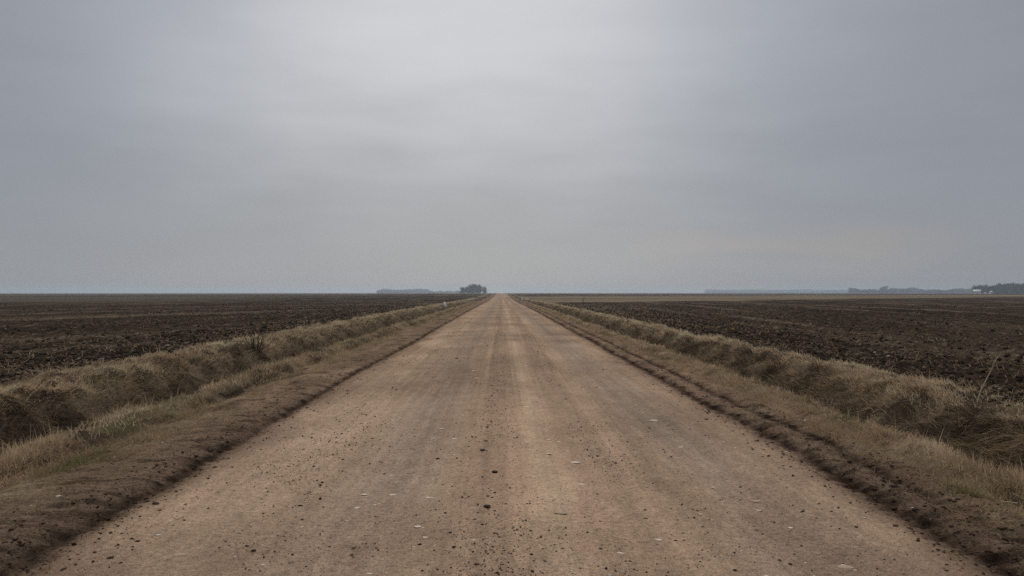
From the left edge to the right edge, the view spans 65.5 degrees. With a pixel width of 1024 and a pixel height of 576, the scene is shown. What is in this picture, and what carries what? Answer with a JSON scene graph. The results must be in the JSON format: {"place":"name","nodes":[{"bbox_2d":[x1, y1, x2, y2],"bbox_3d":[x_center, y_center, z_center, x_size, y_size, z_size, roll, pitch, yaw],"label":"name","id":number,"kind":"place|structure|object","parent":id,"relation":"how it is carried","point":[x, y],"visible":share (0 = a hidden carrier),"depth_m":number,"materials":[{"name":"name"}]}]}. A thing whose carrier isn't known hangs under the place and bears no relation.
{"place":"outdoors","nodes":[
{"label":"outdoors","id":0,"kind":"place"},
{"bbox_2d":[0,293,493,384],"bbox_3d":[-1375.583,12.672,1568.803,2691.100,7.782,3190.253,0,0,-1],"label":"field","id":1,"kind":"structure","parent":0,"point":[158,302],"depth_m":56.41,"materials":[{"name":"soil"}]},
{"bbox_2d":[3,303,439,381],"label":"straw","id":2,"kind":"object","parent":1,"relation":"on","point":[175,330],"visible":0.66,"depth_m":29.55,"materials":[{"name":"brown plant"}]},
{"bbox_2d":[376,288,431,292],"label":"woods","id":3,"kind":"object","parent":1,"relation":"on","point":[420,290],"visible":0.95,"depth_m":2319.99,"materials":[{"name":"grey plant"}]},
{"bbox_2d":[431,290,460,292],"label":"woods","id":4,"kind":"object","parent":1,"relation":"on","point":[457,291],"visible":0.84,"depth_m":2309.84,"materials":[{"name":"grey plant"}]},
{"bbox_2d":[459,287,467,292],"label":"bare tree","id":5,"kind":"object","parent":1,"relation":"on","point":[462,290],"visible":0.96,"depth_m":1058.18,"materials":[{"name":"grey plant"}]},
{"bbox_2d":[468,284,476,292],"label":"bare tree","id":6,"kind":"object","parent":1,"relation":"on","point":[472,288],"visible":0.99,"depth_m":1047.51,"materials":[{"name":"grey plant"}]},
{"bbox_2d":[476,284,482,292],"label":"bare tree","id":7,"kind":"object","parent":1,"relation":"on","point":[479,288],"visible":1,"depth_m":1052.39,"materials":[{"name":"grey plant"}]},
{"bbox_2d":[0,293,498,575],"bbox_3d":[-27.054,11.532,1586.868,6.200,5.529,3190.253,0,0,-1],"label":"verge","id":8,"kind":"structure","parent":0,"point":[61,538],"depth_m":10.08,"materials":[{"name":"brown plant"}]},
{"bbox_2d":[226,330,273,356],"bbox_3d":[-7.614,1.581,22.871,1.518,0.811,1.171,0,0,-17],"label":"bare shrub","id":9,"kind":"object","parent":8,"relation":"on","point":[254,347],"visible":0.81,"depth_m":22.89,"materials":[{"name":"brown plant"}]},
{"bbox_2d":[0,0,1023,292],"label":"sky","id":10,"kind":"structure","parent":0,"point":[147,146],"materials":[{"name":"grey"}]},
{"bbox_2d":[34,293,1002,575],"bbox_3d":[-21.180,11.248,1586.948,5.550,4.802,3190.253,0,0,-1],"label":"road","id":11,"kind":"structure","parent":0,"point":[608,407],"depth_m":6.40,"materials":[{"name":"gravel"}]},
{"bbox_2d":[173,553,187,555],"bbox_3d":[-2.045,1.646,4.913,0.087,0.013,0.059,0,0,2],"label":"stone","id":12,"kind":"object","parent":11,"relation":"on","point":[180,554],"visible":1,"depth_m":4.91,"materials":[{"name":"beige stone"}]},
{"bbox_2d":[554,511,566,514],"bbox_3d":[0.353,1.630,5.772,0.094,0.016,0.070,0,0,17],"label":"stone","id":13,"kind":"object","parent":11,"relation":"on","point":[560,512],"visible":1,"depth_m":5.75,"materials":[{"name":"beige stone"}]},
{"bbox_2d":[837,565,853,567],"bbox_3d":[1.972,1.649,4.705,0.103,0.010,0.076,0,0,10],"label":"stone","id":14,"kind":"object","parent":11,"relation":"on","point":[843,566],"visible":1,"depth_m":4.70,"materials":[{"name":"beige stone"}]},
{"bbox_2d":[503,293,1023,575],"bbox_3d":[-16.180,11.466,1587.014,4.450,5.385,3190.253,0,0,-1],"label":"verge","id":15,"kind":"structure","parent":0,"point":[938,522],"depth_m":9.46,"materials":[{"name":"brown plant"}]},
{"bbox_2d":[0,321,1023,575],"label":"soil crumbs","id":16,"kind":"object","parent":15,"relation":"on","point":[26,569],"visible":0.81,"depth_m":6.25,"materials":[{"name":"brown soil"}]},
{"bbox_2d":[977,351,1000,401],"bbox_3d":[7.005,1.296,11.698,0.380,0.753,0.074,0,0,3],"label":"dry stalk","id":17,"kind":"object","parent":15,"relation":"on","point":[987,378],"visible":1,"depth_m":11.68,"materials":[{"name":"plant"}]},
{"bbox_2d":[507,293,1023,404],"bbox_3d":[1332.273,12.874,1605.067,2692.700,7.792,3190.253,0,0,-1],"label":"field","id":18,"kind":"structure","parent":0,"point":[836,302],"depth_m":46.82,"materials":[{"name":"soil"}]},
{"bbox_2d":[703,289,848,292],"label":"woods","id":19,"kind":"object","parent":18,"relation":"on","point":[764,290],"visible":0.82,"depth_m":3052.52,"materials":[{"name":"grey plant"}]},
{"bbox_2d":[557,303,1023,405],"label":"straw","id":20,"kind":"object","parent":18,"relation":"on","point":[975,388],"visible":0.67,"depth_m":25.07,"materials":[{"name":"brown plant"}]},
{"bbox_2d":[879,286,888,292],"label":"bare tree","id":21,"kind":"object","parent":18,"relation":"on","point":[883,289],"visible":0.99,"depth_m":1743.38,"materials":[{"name":"grey plant"}]},
{"bbox_2d":[848,287,972,292],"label":"woods","id":22,"kind":"object","parent":18,"relation":"on","point":[912,290],"visible":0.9,"depth_m":1783.80,"materials":[{"name":"grey plant"}]},
{"bbox_2d":[973,290,980,293],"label":"farm building","id":23,"kind":"structure","parent":18,"relation":"on","point":[977,291],"depth_m":904.77,"materials":[{"name":"white paint"}]},
{"bbox_2d":[970,284,989,293],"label":"bare tree","id":24,"kind":"object","parent":18,"relation":"on","point":[983,289],"visible":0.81,"depth_m":954.64,"materials":[{"name":"grey plant"}]},
{"bbox_2d":[984,282,1023,293],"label":"woods","id":25,"kind":"object","parent":18,"relation":"on","point":[1010,288],"visible":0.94,"depth_m":924.23,"materials":[{"name":"grey plant"}]}
]}

